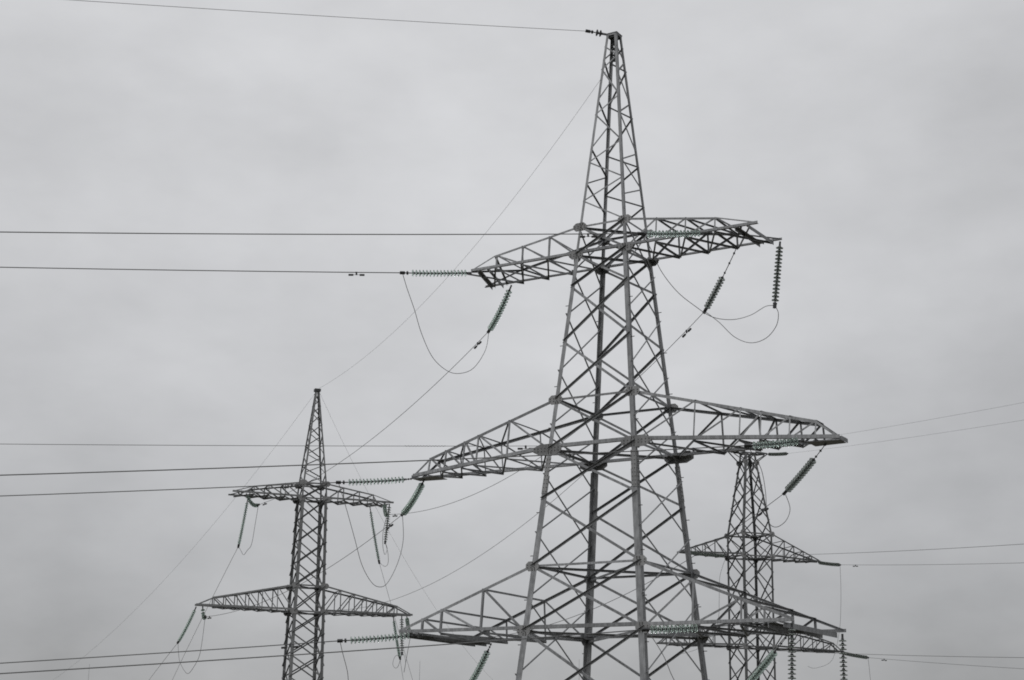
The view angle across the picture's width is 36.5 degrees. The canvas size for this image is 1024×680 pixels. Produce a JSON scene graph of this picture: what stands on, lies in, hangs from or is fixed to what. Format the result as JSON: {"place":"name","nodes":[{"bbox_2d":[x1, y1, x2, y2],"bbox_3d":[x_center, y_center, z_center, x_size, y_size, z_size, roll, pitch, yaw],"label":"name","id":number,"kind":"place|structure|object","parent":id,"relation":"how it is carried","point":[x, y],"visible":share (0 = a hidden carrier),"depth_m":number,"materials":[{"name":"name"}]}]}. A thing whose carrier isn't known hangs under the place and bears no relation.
{"place":"outdoors","nodes":[
{"label":"outdoors","id":0,"kind":"place"},
{"bbox_2d":[0,0,1023,679],"label":"sky","id":1,"kind":"structure","parent":0,"point":[882,141],"materials":[{"name":"grey"}]},
{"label":"overhead conductor","id":2,"kind":"object","parent":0,"visible":0},
{"bbox_2d":[177,607,196,643],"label":"insulator string","id":3,"kind":"object","parent":2,"relation":"attached to","point":[186,627],"visible":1,"depth_m":82.77,"materials":[{"name":"grey"}]},
{"bbox_2d":[178,621,204,673],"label":"jumper cable","id":4,"kind":"object","parent":3,"relation":"hanging from","point":[199,654],"visible":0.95,"depth_m":81.60,"materials":[{"name":"grey metal"}]},
{"bbox_3d":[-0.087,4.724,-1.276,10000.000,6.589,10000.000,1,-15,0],"label":"ground","id":5,"kind":"structure","parent":0,"visible":0},
{"bbox_2d":[195,388,412,679],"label":"transmission tower","id":6,"kind":"structure","parent":5,"relation":"on","point":[294,611],"depth_m":84.62,"materials":[{"name":"metal"}]},
{"bbox_2d":[59,395,313,675],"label":"ground wire","id":7,"kind":"object","parent":6,"relation":"attached to","point":[205,533],"visible":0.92,"depth_m":97.42,"materials":[{"name":"grey metal"}]},
{"bbox_2d":[201,606,206,619],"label":"insulator string","id":8,"kind":"object","parent":6,"relation":"attached to","point":[204,617],"visible":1,"depth_m":81.55,"materials":[{"name":"grey"}]},
{"bbox_2d":[237,501,247,547],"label":"insulator string","id":9,"kind":"object","parent":6,"relation":"hanging from","point":[242,526],"visible":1,"depth_m":85.76,"materials":[{"name":"grey glass"}]},
{"bbox_2d":[172,548,237,679],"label":"overhead conductor","id":10,"kind":"object","parent":9,"relation":"attached to","point":[205,611],"visible":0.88,"depth_m":97.39,"materials":[{"name":"grey metal"}]},
{"bbox_2d":[369,507,379,563],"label":"insulator string","id":11,"kind":"object","parent":6,"relation":"hanging from","point":[374,536],"visible":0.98,"depth_m":88.00,"materials":[{"name":"grey"}]},
{"bbox_2d":[383,503,388,516],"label":"insulator string","id":12,"kind":"object","parent":6,"relation":"attached to","point":[385,510],"visible":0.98,"depth_m":84.25,"materials":[{"name":"grey"}]},
{"bbox_2d":[384,504,390,543],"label":"insulator string","id":13,"kind":"object","parent":6,"relation":"hanging from","point":[386,525],"visible":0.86,"depth_m":85.98,"materials":[{"name":"grey glass"}]},
{"bbox_2d":[392,617,400,659],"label":"insulator string","id":14,"kind":"object","parent":6,"relation":"attached to","point":[396,641],"visible":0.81,"depth_m":86.68,"materials":[{"name":"grey"}]},
{"bbox_2d":[399,616,403,654],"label":"insulator string","id":15,"kind":"object","parent":6,"relation":"hanging from","point":[401,641],"visible":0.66,"depth_m":85.06,"materials":[{"name":"grey glass"}]},
{"bbox_2d":[320,394,492,679],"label":"ground wire","id":16,"kind":"object","parent":6,"relation":"attached to","point":[394,541],"visible":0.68,"depth_m":96.49,"materials":[{"name":"grey metal"}]},
{"bbox_2d":[399,31,847,679],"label":"transmission tower","id":17,"kind":"structure","parent":5,"relation":"on","point":[639,561],"depth_m":52.66,"materials":[{"name":"metal"}]},
{"bbox_2d":[26,444,282,445],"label":"fibre cable","id":18,"kind":"object","parent":17,"relation":"attached to","point":[168,445],"visible":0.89,"depth_m":50.41,"materials":[{"name":"grey metal"}]},
{"bbox_2d":[336,476,411,485],"bbox_3d":[-4.979,5.090,56.058,2.782,0.465,0.252,5,-16,-14],"label":"insulator string","id":19,"kind":"object","parent":17,"relation":"attached to","point":[377,481],"visible":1,"depth_m":56.03,"materials":[{"name":"grey glass"}]},
{"bbox_2d":[0,482,335,495],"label":"overhead conductor","id":20,"kind":"object","parent":19,"relation":"attached to","point":[165,489],"visible":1,"depth_m":54.02,"materials":[{"name":"grey metal"}]},
{"bbox_2d":[339,485,403,586],"bbox_3d":[-5.070,7.162,56.399,0.335,3.559,3.404,-11,-19,38],"label":"jumper cable","id":21,"kind":"object","parent":19,"relation":"hanging from","point":[357,549],"visible":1,"depth_m":55.90,"materials":[{"name":"grey metal"}]},
{"bbox_2d":[337,632,421,643],"bbox_3d":[-4.430,9.990,52.001,2.867,0.468,0.252,5,-16,-14],"label":"insulator string","id":22,"kind":"object","parent":17,"relation":"attached to","point":[378,638],"visible":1,"depth_m":51.95,"materials":[{"name":"grey"}]},
{"bbox_2d":[0,641,336,663],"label":"overhead conductor","id":23,"kind":"object","parent":22,"relation":"attached to","point":[165,652],"visible":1,"depth_m":50.06,"materials":[{"name":"grey metal"}]},
{"bbox_2d":[281,644,298,648],"bbox_3d":[-7.323,10.106,51.163,0.574,0.182,0.071,5,-16,-14],"label":"vibration damper","id":24,"kind":"object","parent":23,"relation":"attached to","point":[285,647],"visible":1,"depth_m":51.15,"materials":[{"name":"grey metal"}]},
{"bbox_2d":[400,479,424,516],"bbox_3d":[-3.663,5.838,57.302,0.252,1.126,2.163,8,-17,-25],"label":"insulator string","id":25,"kind":"object","parent":17,"relation":"hanging from","point":[407,508],"visible":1,"depth_m":57.11,"materials":[{"name":"grey"}]},
{"bbox_2d":[206,516,399,616],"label":"overhead conductor","id":26,"kind":"object","parent":25,"relation":"attached to","point":[310,578],"visible":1,"depth_m":66.52,"materials":[{"name":"grey metal"}]},
{"bbox_2d":[400,270,471,276],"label":"insulator string","id":27,"kind":"object","parent":17,"relation":"attached to","point":[437,273],"visible":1,"depth_m":55.95,"materials":[{"name":"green"}]},
{"bbox_2d":[0,267,399,272],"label":"overhead conductor","id":28,"kind":"object","parent":27,"relation":"attached to","point":[198,270],"visible":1,"depth_m":53.70,"materials":[{"name":"grey metal"}]},
{"bbox_2d":[403,275,488,373],"bbox_3d":[-2.466,-0.376,57.107,0.351,3.136,4.888,-12,-20,40],"label":"jumper cable","id":29,"kind":"object","parent":27,"relation":"hanging from","point":[426,345],"visible":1,"depth_m":56.54,"materials":[{"name":"grey metal"}]},
{"bbox_2d":[320,82,598,387],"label":"ground wire","id":30,"kind":"object","parent":17,"relation":"attached to","point":[488,229],"visible":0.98,"depth_m":65.50,"materials":[{"name":"grey metal"}]},
{"bbox_2d":[345,473,584,609],"bbox_3d":[-3.543,9.639,69.261,0.017,3.072,33.303,7,-16,-22],"label":"fibre cable","id":31,"kind":"object","parent":17,"relation":"attached to","point":[475,558],"visible":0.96,"depth_m":64.36,"materials":[{"name":"grey metal"}]},
{"bbox_2d":[469,643,491,679],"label":"insulator string","id":32,"kind":"object","parent":17,"relation":"attached to","point":[480,665],"visible":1,"depth_m":56.32,"materials":[{"name":"grey"}]},
{"bbox_2d":[487,285,511,332],"bbox_3d":[-0.472,-1.138,58.402,0.252,1.428,2.011,8,-17,-25],"label":"insulator string","id":33,"kind":"object","parent":17,"relation":"hanging from","point":[496,318],"visible":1,"depth_m":58.28,"materials":[{"name":"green"}]},
{"bbox_2d":[259,333,486,504],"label":"overhead conductor","id":34,"kind":"object","parent":33,"relation":"attached to","point":[378,433],"visible":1,"depth_m":67.95,"materials":[{"name":"grey metal"}]},
{"bbox_2d":[246,493,258,506],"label":"insulator string","id":35,"kind":"object","parent":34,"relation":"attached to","point":[251,502],"visible":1,"depth_m":83.22,"materials":[{"name":"grey"}]},
{"bbox_2d":[585,29,605,36],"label":"insulator string","id":36,"kind":"object","parent":17,"relation":"attached to","point":[600,33],"visible":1,"depth_m":56.55,"materials":[{"name":"grey"}]},
{"bbox_2d":[75,0,579,30],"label":"ground wire","id":37,"kind":"object","parent":36,"relation":"attached to","point":[327,16],"visible":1,"depth_m":53.96,"materials":[{"name":"grey metal"}]},
{"bbox_2d":[611,42,614,61],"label":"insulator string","id":38,"kind":"object","parent":17,"relation":"hanging from","point":[613,44],"visible":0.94,"depth_m":56.74,"materials":[{"name":"grey"}]},
{"bbox_2d":[637,229,712,237],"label":"insulator string","id":39,"kind":"object","parent":17,"relation":"attached to","point":[684,233],"visible":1,"depth_m":51.16,"materials":[{"name":"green"}]},
{"bbox_2d":[0,231,637,234],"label":"overhead conductor","id":40,"kind":"object","parent":39,"relation":"attached to","point":[310,234],"visible":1,"depth_m":47.81,"materials":[{"name":"grey metal"}]},
{"bbox_2d":[580,233,596,237],"bbox_3d":[2.475,-3.377,50.354,0.574,0.185,0.071,5,-16,-14],"label":"vibration damper","id":41,"kind":"object","parent":40,"relation":"attached to","point":[588,236],"visible":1,"depth_m":50.34,"materials":[{"name":"grey metal"}]},
{"bbox_2d":[641,235,773,319],"bbox_3d":[6.472,-1.986,51.273,4.872,2.623,0.137,6,-16,-17],"label":"jumper cable","id":42,"kind":"object","parent":39,"relation":"hanging from","point":[690,302],"visible":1,"depth_m":50.92,"materials":[{"name":"grey metal"}]},
{"bbox_2d":[641,624,739,633],"bbox_3d":[5.336,8.591,46.164,3.118,0.391,0.252,5,-16,-14],"label":"insulator string","id":43,"kind":"object","parent":17,"relation":"attached to","point":[676,629],"visible":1,"depth_m":46.00,"materials":[{"name":"grey"}]},
{"bbox_2d":[0,629,641,673],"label":"overhead conductor","id":44,"kind":"object","parent":43,"relation":"attached to","point":[314,653],"visible":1,"depth_m":43.07,"materials":[{"name":"grey metal"}]},
{"bbox_2d":[573,634,592,639],"bbox_3d":[2.074,8.653,45.237,0.574,0.184,0.071,5,-16,-14],"label":"vibration damper","id":45,"kind":"object","parent":44,"relation":"attached to","point":[574,638],"visible":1,"depth_m":45.22,"materials":[{"name":"grey metal"}]},
{"bbox_2d":[646,631,673,678],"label":"jumper cable","id":46,"kind":"object","parent":43,"relation":"hanging from","point":[662,654],"visible":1,"depth_m":45.56,"materials":[{"name":"grey metal"}]},
{"bbox_2d":[702,249,735,313],"bbox_3d":[7.212,-2.011,53.921,0.252,1.806,2.183,8,-17,-24],"label":"insulator string","id":47,"kind":"object","parent":17,"relation":"hanging from","point":[714,293],"visible":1,"depth_m":54.04,"materials":[{"name":"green"}]},
{"bbox_2d":[388,313,702,514],"bbox_3d":[0.116,4.356,67.856,0.022,3.697,31.396,8,-17,-24],"label":"overhead conductor","id":48,"kind":"object","parent":47,"relation":"attached to","point":[567,437],"visible":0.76,"depth_m":64.46,"materials":[{"name":"grey metal"}]},
{"bbox_2d":[747,636,786,679],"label":"insulator string","id":49,"kind":"object","parent":17,"relation":"attached to","point":[763,665],"visible":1,"depth_m":51.19,"materials":[{"name":"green"}]},
{"bbox_2d":[744,437,804,448],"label":"insulator string","id":50,"kind":"object","parent":17,"relation":"attached to","point":[773,444],"visible":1,"depth_m":48.35,"materials":[{"name":"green"}]},
{"bbox_2d":[0,445,744,475],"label":"overhead conductor","id":51,"kind":"object","parent":50,"relation":"attached to","point":[363,462],"visible":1,"depth_m":44.77,"materials":[{"name":"grey metal"}]},
{"bbox_2d":[685,448,702,452],"bbox_3d":[5.574,3.393,47.605,0.574,0.186,0.071,5,-16,-14],"label":"vibration damper","id":52,"kind":"object","parent":51,"relation":"attached to","point":[689,451],"visible":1,"depth_m":47.59,"materials":[{"name":"grey metal"}]},
{"bbox_2d":[772,241,782,308],"bbox_3d":[8.913,-2.189,52.096,0.442,2.352,0.252,1,-15,0],"label":"insulator string","id":53,"kind":"object","parent":17,"relation":"hanging from","point":[775,296],"visible":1,"depth_m":52.06,"materials":[{"name":"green"}]},
{"bbox_2d":[706,308,778,342],"bbox_3d":[8.015,-0.594,53.249,0.622,1.471,3.380,12,-19,-35],"label":"jumper cable","id":54,"kind":"object","parent":53,"relation":"hanging from","point":[744,341],"visible":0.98,"depth_m":53.08,"materials":[{"name":"grey metal"}]},
{"bbox_2d":[788,623,795,679],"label":"insulator string","id":55,"kind":"object","parent":17,"relation":"hanging from","point":[791,651],"visible":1,"depth_m":45.50,"materials":[{"name":"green"}]},
{"bbox_2d":[782,443,826,494],"bbox_3d":[9.384,4.150,49.742,0.252,1.367,2.500,8,-17,-23],"label":"insulator string","id":56,"kind":"object","parent":17,"relation":"attached to","point":[799,476],"visible":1,"depth_m":49.81,"materials":[{"name":"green"}]},
{"bbox_2d":[414,494,782,636],"bbox_3d":[1.858,10.399,64.943,0.022,3.242,33.605,8,-17,-23],"label":"overhead conductor","id":57,"kind":"object","parent":56,"relation":"attached to","point":[674,567],"visible":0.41,"depth_m":55.20,"materials":[{"name":"grey metal"}]},
{"bbox_2d":[405,616,410,629],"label":"insulator string","id":58,"kind":"object","parent":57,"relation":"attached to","point":[407,621],"visible":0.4,"depth_m":84.06,"materials":[{"name":"grey"}]},
{"bbox_2d":[749,448,789,526],"bbox_3d":[8.201,4.735,49.124,0.287,2.276,3.283,-8,-17,29],"label":"jumper cable","id":59,"kind":"object","parent":56,"relation":"hanging from","point":[765,494],"visible":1,"depth_m":48.76,"materials":[{"name":"grey metal"}]},
{"bbox_2d":[839,634,847,679],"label":"insulator string","id":60,"kind":"object","parent":17,"relation":"hanging from","point":[843,657],"visible":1,"depth_m":49.12,"materials":[{"name":"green"}]},
{"bbox_2d":[657,451,841,679],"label":"transmission tower","id":61,"kind":"structure","parent":5,"relation":"on","point":[749,463],"depth_m":111.68,"materials":[{"name":"metal"}]},
{"bbox_2d":[691,551,727,557],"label":"insulator string","id":62,"kind":"object","parent":61,"relation":"attached to","point":[709,554],"visible":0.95,"depth_m":106.48,"materials":[{"name":"grey"}]},
{"bbox_2d":[754,544,1019,555],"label":"overhead conductor","id":63,"kind":"object","parent":62,"relation":"attached to","point":[888,551],"visible":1,"depth_m":86.70,"materials":[{"name":"grey metal"}]},
{"bbox_2d":[767,452,787,455],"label":"insulator string","id":64,"kind":"object","parent":61,"relation":"attached to","point":[778,454],"visible":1,"depth_m":112.47,"materials":[{"name":"grey"}]},
{"bbox_2d":[788,420,1021,453],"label":"overhead conductor","id":65,"kind":"object","parent":64,"relation":"attached to","point":[909,437],"visible":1,"depth_m":97.53,"materials":[{"name":"grey metal"}]},
{"bbox_2d":[818,561,840,565],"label":"insulator string","id":66,"kind":"object","parent":61,"relation":"attached to","point":[828,563],"visible":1,"depth_m":112.39,"materials":[{"name":"grey"}]},
{"bbox_2d":[925,563,1003,564],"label":"overhead conductor","id":67,"kind":"object","parent":66,"relation":"attached to","point":[952,564],"visible":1,"depth_m":99.36,"materials":[{"name":"grey metal"}]},
{"bbox_2d":[661,643,1023,657],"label":"overhead conductor","id":68,"kind":"object","parent":61,"relation":"attached to","point":[877,654],"visible":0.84,"depth_m":80.89,"materials":[{"name":"grey metal"}]},
{"bbox_2d":[840,652,868,658],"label":"insulator string","id":69,"kind":"object","parent":61,"relation":"attached to","point":[858,656],"visible":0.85,"depth_m":110.65,"materials":[{"name":"grey"}]},
{"bbox_2d":[877,658,1021,668],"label":"overhead conductor","id":70,"kind":"object","parent":69,"relation":"attached to","point":[955,664],"visible":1,"depth_m":100.02,"materials":[{"name":"grey metal"}]},
{"bbox_2d":[809,402,1023,439],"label":"overhead conductor","id":71,"kind":"object","parent":61,"relation":"attached to","point":[924,420],"visible":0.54,"depth_m":91.44,"materials":[{"name":"grey metal"}]}
]}

